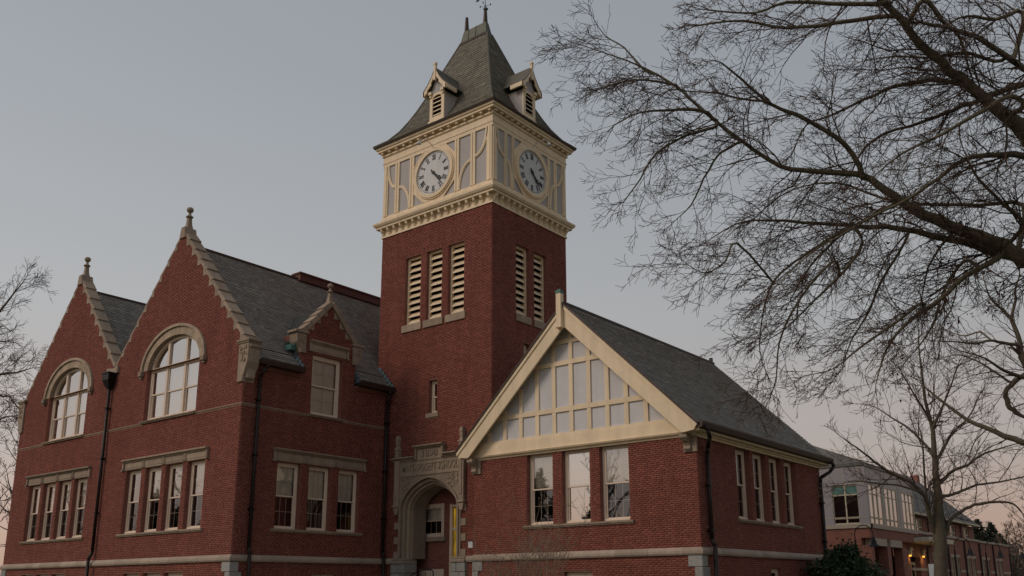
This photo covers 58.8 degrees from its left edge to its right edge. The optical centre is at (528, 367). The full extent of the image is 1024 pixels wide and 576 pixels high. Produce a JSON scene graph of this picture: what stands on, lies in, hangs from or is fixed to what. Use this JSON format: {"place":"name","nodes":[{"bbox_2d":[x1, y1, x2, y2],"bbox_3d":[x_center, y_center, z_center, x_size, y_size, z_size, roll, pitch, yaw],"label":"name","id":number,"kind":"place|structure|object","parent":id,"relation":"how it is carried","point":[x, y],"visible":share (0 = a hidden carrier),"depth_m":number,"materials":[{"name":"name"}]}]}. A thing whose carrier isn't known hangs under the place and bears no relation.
{"place":"outdoors","nodes":[
{"label":"outdoors","id":0,"kind":"place"},
{"bbox_2d":[0,0,1023,573],"label":"sky","id":1,"kind":"structure","parent":0,"point":[265,119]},
{"bbox_2d":[813,446,1012,575],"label":"modern building","id":2,"kind":"structure","parent":0,"point":[894,525],"depth_m":51.65,"materials":[{"name":"brick"}]},
{"bbox_2d":[832,484,859,524],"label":"window","id":3,"kind":"structure","parent":2,"relation":"in","point":[850,489],"depth_m":48.89,"materials":[{"name":"black glass"}]},
{"bbox_2d":[883,488,899,527],"bbox_3d":[20.451,7.939,51.287,0.080,2.110,2.244,-11,-17,37],"label":"window","id":4,"kind":"structure","parent":2,"relation":"in","point":[890,498],"depth_m":51.35,"materials":[{"name":"white glass"}]},
{"bbox_2d":[901,492,915,530],"bbox_3d":[22.419,8.523,53.742,0.080,2.110,2.244,-11,-17,37],"label":"window","id":5,"kind":"structure","parent":2,"relation":"in","point":[907,502],"depth_m":53.78,"materials":[{"name":"white glass"}]},
{"bbox_2d":[908,547,913,555],"bbox_3d":[22.719,10.948,53.966,0.320,0.540,0.320,-11,-17,37],"label":"wall sconce","id":6,"kind":"object","parent":2,"relation":"attached to","point":[910,549],"depth_m":53.91,"materials":[{"name":"yellow glass"}]},
{"bbox_2d":[893,555,933,575],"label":"window","id":7,"kind":"structure","parent":2,"relation":"in","point":[932,555],"depth_m":58.75,"materials":[{"name":"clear glass"}]},
{"bbox_2d":[911,562,916,575],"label":"door","id":8,"kind":"structure","parent":2,"relation":"in","point":[913,565],"depth_m":55.60,"materials":[{"name":"brown glass"}]},
{"bbox_2d":[915,518,921,530],"bbox_3d":[24.140,10.401,59.671,2.720,0.840,1.870,-11,-17,37],"label":"window","id":9,"kind":"structure","parent":2,"relation":"in","point":[918,523],"depth_m":59.08,"materials":[{"name":"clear glass"}]},
{"bbox_2d":[949,525,954,536],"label":"window","id":10,"kind":"structure","parent":2,"relation":"in","point":[951,530],"depth_m":65.55,"materials":[{"name":"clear glass"}]},
{"bbox_2d":[951,557,955,575],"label":"window","id":11,"kind":"structure","parent":2,"relation":"in","point":[953,564],"depth_m":62.17,"materials":[{"name":"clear glass"}]},
{"bbox_2d":[956,557,960,575],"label":"window","id":12,"kind":"structure","parent":2,"relation":"in","point":[958,565],"depth_m":63.24,"materials":[{"name":"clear glass"}]},
{"bbox_2d":[963,527,967,537],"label":"window","id":13,"kind":"structure","parent":2,"relation":"in","point":[965,533],"depth_m":68.60,"materials":[{"name":"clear glass"}]},
{"bbox_2d":[967,558,971,575],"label":"window","id":14,"kind":"structure","parent":2,"relation":"in","point":[970,572],"depth_m":65.71,"materials":[{"name":"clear glass"}]},
{"bbox_2d":[972,559,975,575],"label":"window","id":15,"kind":"structure","parent":2,"relation":"in","point":[973,560],"depth_m":66.77,"materials":[{"name":"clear glass"}]},
{"bbox_2d":[982,560,985,575],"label":"window","id":16,"kind":"structure","parent":2,"relation":"in","point":[984,568],"depth_m":69.25,"materials":[{"name":"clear glass"}]},
{"bbox_2d":[996,561,999,575],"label":"window","id":17,"kind":"structure","parent":2,"relation":"in","point":[997,567],"depth_m":72.81,"materials":[{"name":"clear glass"}]},
{"label":"ground","id":18,"kind":"structure","parent":0,"visible":0},
{"bbox_2d":[0,472,14,545],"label":"bare tree","id":19,"kind":"object","parent":18,"relation":"on","point":[5,512],"visible":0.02,"depth_m":84.37,"materials":[{"name":"brown plant"}]},
{"bbox_2d":[0,458,15,546],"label":"bare tree","id":20,"kind":"object","parent":18,"relation":"on","point":[6,499],"visible":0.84,"depth_m":75.21,"materials":[{"name":"brown plant"}]},
{"bbox_2d":[0,420,18,512],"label":"bare tree","id":21,"kind":"object","parent":18,"relation":"on","point":[10,489],"visible":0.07,"depth_m":79.45,"materials":[{"name":"brown plant"}]},
{"bbox_2d":[0,256,57,464],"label":"bare tree","id":22,"kind":"object","parent":18,"relation":"on","point":[8,371],"visible":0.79,"depth_m":44.79,"materials":[{"name":"brown plant"}]},
{"bbox_2d":[0,9,834,575],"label":"school building","id":23,"kind":"structure","parent":18,"relation":"on","point":[206,413],"depth_m":33.62,"materials":[{"name":"brick"}]},
{"bbox_2d":[26,485,40,540],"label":"window","id":24,"kind":"structure","parent":23,"relation":"in","point":[36,489],"depth_m":38.95,"materials":[{"name":"glass"}]},
{"bbox_2d":[41,483,55,539],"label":"window","id":25,"kind":"structure","parent":23,"relation":"in","point":[51,487],"depth_m":38.16,"materials":[{"name":"glass"}]},
{"bbox_2d":[56,481,71,538],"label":"window","id":26,"kind":"structure","parent":23,"relation":"in","point":[66,488],"depth_m":37.38,"materials":[{"name":"glass"}]},
{"bbox_2d":[72,478,87,537],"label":"window","id":27,"kind":"structure","parent":23,"relation":"in","point":[82,483],"depth_m":36.59,"materials":[{"name":"glass"}]},
{"bbox_2d":[48,367,114,440],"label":"arched window","id":28,"kind":"structure","parent":23,"relation":"in","point":[68,411],"depth_m":38.59,"materials":[{"name":"glass"}]},
{"bbox_2d":[124,470,140,533],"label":"window","id":29,"kind":"structure","parent":23,"relation":"in","point":[135,476],"depth_m":34.27,"materials":[{"name":"glass"}]},
{"bbox_2d":[127,573,139,575],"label":"window","id":30,"kind":"structure","parent":23,"relation":"in","point":[135,574],"depth_m":32.96,"materials":[{"name":"paint"}]},
{"bbox_2d":[144,467,161,531],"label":"window","id":31,"kind":"structure","parent":23,"relation":"in","point":[155,473],"depth_m":33.40,"materials":[{"name":"glass"}]},
{"bbox_2d":[147,573,160,575],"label":"window","id":32,"kind":"structure","parent":23,"relation":"in","point":[148,574],"depth_m":32.20,"materials":[{"name":"paint"}]},
{"bbox_2d":[147,335,198,419],"bbox_3d":[-13.099,0.319,33.718,3.460,3.090,0.140,-11,-17,37],"label":"arched window","id":33,"kind":"structure","parent":23,"relation":"in","point":[173,389],"depth_m":33.81,"materials":[{"name":"glass"}]},
{"bbox_2d":[165,464,182,530],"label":"window","id":34,"kind":"structure","parent":23,"relation":"in","point":[174,490],"depth_m":32.58,"materials":[{"name":"glass"}]},
{"bbox_2d":[168,572,182,575],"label":"window","id":35,"kind":"structure","parent":23,"relation":"in","point":[172,573],"depth_m":31.35,"materials":[{"name":"paint"}]},
{"bbox_2d":[187,460,204,528],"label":"window","id":36,"kind":"structure","parent":23,"relation":"in","point":[198,467],"depth_m":31.77,"materials":[{"name":"glass"}]},
{"bbox_2d":[274,462,297,528],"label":"window","id":37,"kind":"structure","parent":23,"relation":"in","point":[287,474],"depth_m":31.93,"materials":[{"name":"glass"}]},
{"bbox_2d":[306,466,327,530],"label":"window","id":38,"kind":"structure","parent":23,"relation":"in","point":[318,477],"depth_m":32.96,"materials":[{"name":"glass"}]},
{"bbox_2d":[310,355,339,417],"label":"window","id":39,"kind":"structure","parent":23,"relation":"in","point":[324,396],"depth_m":33.82,"materials":[{"name":"glass"}]},
{"bbox_2d":[336,470,356,532],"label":"window","id":40,"kind":"structure","parent":23,"relation":"in","point":[347,479],"depth_m":34.02,"materials":[{"name":"glass"}]},
{"bbox_2d":[411,569,433,575],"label":"handrail","id":41,"kind":"object","parent":23,"relation":"on","point":[424,570],"visible":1,"depth_m":32.61,"materials":[{"name":"black metal"}]},
{"bbox_2d":[432,381,436,412],"bbox_3d":[-3.175,1.229,35.101,0.430,1.280,1.340,-11,-17,37],"label":"window","id":42,"kind":"structure","parent":23,"relation":"in","point":[434,383],"depth_m":34.76,"materials":[{"name":"paint"}]},
{"bbox_2d":[426,503,444,536],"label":"window","id":43,"kind":"structure","parent":23,"relation":"in","point":[434,512],"depth_m":35.08,"materials":[{"name":"glass"}]},
{"bbox_2d":[449,504,455,575],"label":"entrance door","id":44,"kind":"structure","parent":23,"relation":"in","point":[452,538],"depth_m":34.12,"materials":[{"name":"paint"}]},
{"bbox_2d":[468,541,472,547],"bbox_3d":[-2.060,6.220,31.971,0.210,0.250,0.025,-11,-17,37],"label":"wall sign","id":45,"kind":"object","parent":23,"relation":"attached to","point":[470,545],"visible":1,"depth_m":31.96,"materials":[{"name":"white metal"}]},
{"bbox_2d":[476,0,490,9],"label":"weathervane","id":46,"kind":"object","parent":23,"relation":"on","point":[485,7],"visible":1,"depth_m":40.27,"materials":[{"name":"black metal"}]},
{"bbox_2d":[532,140,550,147],"bbox_3d":[0.486,-9.029,36.709,1.006,0.353,0.190,-11,-17,37],"label":"gooseneck lamp","id":47,"kind":"object","parent":23,"relation":"attached to","point":[548,144],"visible":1,"depth_m":36.52,"materials":[{"name":"beige metal"}]},
{"bbox_2d":[530,453,552,524],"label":"window","id":48,"kind":"structure","parent":23,"relation":"in","point":[541,469],"depth_m":30.34,"materials":[{"name":"glass"}]},
{"bbox_2d":[565,448,590,522],"bbox_3d":[1.613,3.794,29.128,1.080,2.360,0.140,-11,-17,37],"label":"window","id":49,"kind":"structure","parent":23,"relation":"in","point":[577,464],"depth_m":29.20,"materials":[{"name":"glass"}]},
{"bbox_2d":[567,572,592,575],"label":"window","id":50,"kind":"structure","parent":23,"relation":"in","point":[568,573],"depth_m":28.48,"materials":[{"name":"paint"}]},
{"bbox_2d":[602,444,629,520],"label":"window","id":51,"kind":"structure","parent":23,"relation":"in","point":[615,460],"depth_m":28.62,"materials":[{"name":"glass"}]},
{"bbox_2d":[735,449,747,518],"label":"window","id":52,"kind":"structure","parent":23,"relation":"in","point":[741,485],"depth_m":29.25,"materials":[{"name":"paint"}]},
{"bbox_2d":[752,454,764,521],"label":"window","id":53,"kind":"structure","parent":23,"relation":"in","point":[756,458],"depth_m":30.23,"materials":[{"name":"paint"}]},
{"bbox_2d":[769,458,779,522],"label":"window","id":54,"kind":"structure","parent":23,"relation":"in","point":[772,463],"depth_m":31.21,"materials":[{"name":"paint"}]},
{"bbox_2d":[771,569,777,575],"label":"window","id":55,"kind":"structure","parent":23,"relation":"in","point":[774,571],"depth_m":29.99,"materials":[{"name":"paint"}]},
{"bbox_2d":[784,462,794,524],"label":"window","id":56,"kind":"structure","parent":23,"relation":"in","point":[789,501],"depth_m":32.19,"materials":[{"name":"paint"}]},
{"bbox_2d":[455,513,576,575],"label":"bare shrub","id":57,"kind":"object","parent":18,"relation":"on","point":[491,566],"visible":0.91,"depth_m":25.47,"materials":[{"name":"brown plant"}]},
{"bbox_2d":[487,490,625,575],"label":"bare shrub","id":58,"kind":"object","parent":18,"relation":"on","point":[547,553],"visible":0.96,"depth_m":25.27,"materials":[{"name":"brown plant"}]},
{"bbox_2d":[525,0,1023,461],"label":"oak tree","id":59,"kind":"object","parent":18,"relation":"on","point":[992,248],"visible":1,"depth_m":12.76,"materials":[{"name":"brown plant"}]},
{"bbox_2d":[800,532,893,575],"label":"evergreen bush","id":60,"kind":"object","parent":18,"relation":"on","point":[844,560],"visible":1,"depth_m":30.58,"materials":[{"name":"green plant"}]},
{"bbox_2d":[854,525,879,546],"bbox_3d":[14.511,8.705,38.754,1.110,3.952,0.468,-2,-14,8],"label":"street lamp","id":61,"kind":"object","parent":18,"relation":"on","point":[873,543],"visible":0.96,"depth_m":38.98,"materials":[{"name":"black metal"}]},
{"bbox_2d":[807,292,1023,575],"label":"bare tree","id":62,"kind":"object","parent":18,"relation":"on","point":[938,522],"visible":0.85,"depth_m":24.91,"materials":[{"name":"brown plant"}]},
{"bbox_2d":[928,564,933,575],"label":"banner sign","id":63,"kind":"object","parent":18,"relation":"on","point":[931,569],"visible":0.4,"depth_m":29.98,"materials":[{"name":"white fabric"}]},
{"bbox_2d":[871,255,1023,490],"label":"bare tree","id":64,"kind":"object","parent":18,"relation":"on","point":[1018,350],"visible":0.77,"depth_m":20.97,"materials":[{"name":"brown plant"}]},
{"bbox_2d":[954,537,974,575],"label":"street lamp","id":65,"kind":"object","parent":18,"relation":"on","point":[970,552],"visible":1,"depth_m":46.93,"materials":[{"name":"black metal"}]},
{"bbox_2d":[971,519,991,541],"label":"conifer tree","id":66,"kind":"object","parent":18,"relation":"on","point":[980,531],"visible":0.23,"depth_m":94.12,"materials":[{"name":"green plant"}]},
{"bbox_2d":[985,541,1004,575],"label":"street lamp","id":67,"kind":"object","parent":18,"relation":"on","point":[1000,554],"visible":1,"depth_m":50.94,"materials":[{"name":"black metal"}]},
{"bbox_2d":[985,521,1014,553],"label":"conifer tree","id":68,"kind":"object","parent":18,"relation":"on","point":[992,529],"visible":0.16,"depth_m":94.52,"materials":[{"name":"green plant"}]},
{"bbox_2d":[994,528,1023,573],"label":"bare tree","id":69,"kind":"object","parent":18,"relation":"on","point":[999,538],"visible":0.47,"depth_m":82.22,"materials":[{"name":"brown plant"}]},
{"bbox_2d":[998,499,1019,562],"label":"bare tree","id":70,"kind":"object","parent":18,"relation":"on","point":[1004,533],"visible":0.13,"depth_m":102.90,"materials":[{"name":"brown plant"}]},
{"bbox_2d":[999,539,1019,567],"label":"conifer tree","id":71,"kind":"object","parent":18,"relation":"on","point":[1004,540],"visible":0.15,"depth_m":89.97,"materials":[{"name":"green plant"}]},
{"bbox_2d":[1001,516,1023,554],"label":"bare tree","id":72,"kind":"object","parent":18,"relation":"on","point":[1014,529],"visible":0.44,"depth_m":108.36,"materials":[{"name":"brown plant"}]},
{"bbox_2d":[1003,523,1023,575],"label":"bare tree","id":73,"kind":"object","parent":18,"relation":"on","point":[1018,562],"visible":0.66,"depth_m":79.43,"materials":[{"name":"brown plant"}]},
{"bbox_2d":[1007,492,1023,549],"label":"bare tree","id":74,"kind":"object","parent":18,"relation":"on","point":[1020,524],"visible":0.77,"depth_m":99.95,"materials":[{"name":"brown plant"}]},
{"bbox_2d":[1008,543,1023,575],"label":"street lamp","id":75,"kind":"object","parent":18,"relation":"on","point":[1021,556],"visible":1,"depth_m":55.87,"materials":[{"name":"black metal"}]},
{"bbox_2d":[1013,555,1023,572],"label":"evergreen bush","id":76,"kind":"object","parent":18,"relation":"on","point":[1020,562],"visible":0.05,"depth_m":88.17,"materials":[{"name":"green plant"}]}
]}

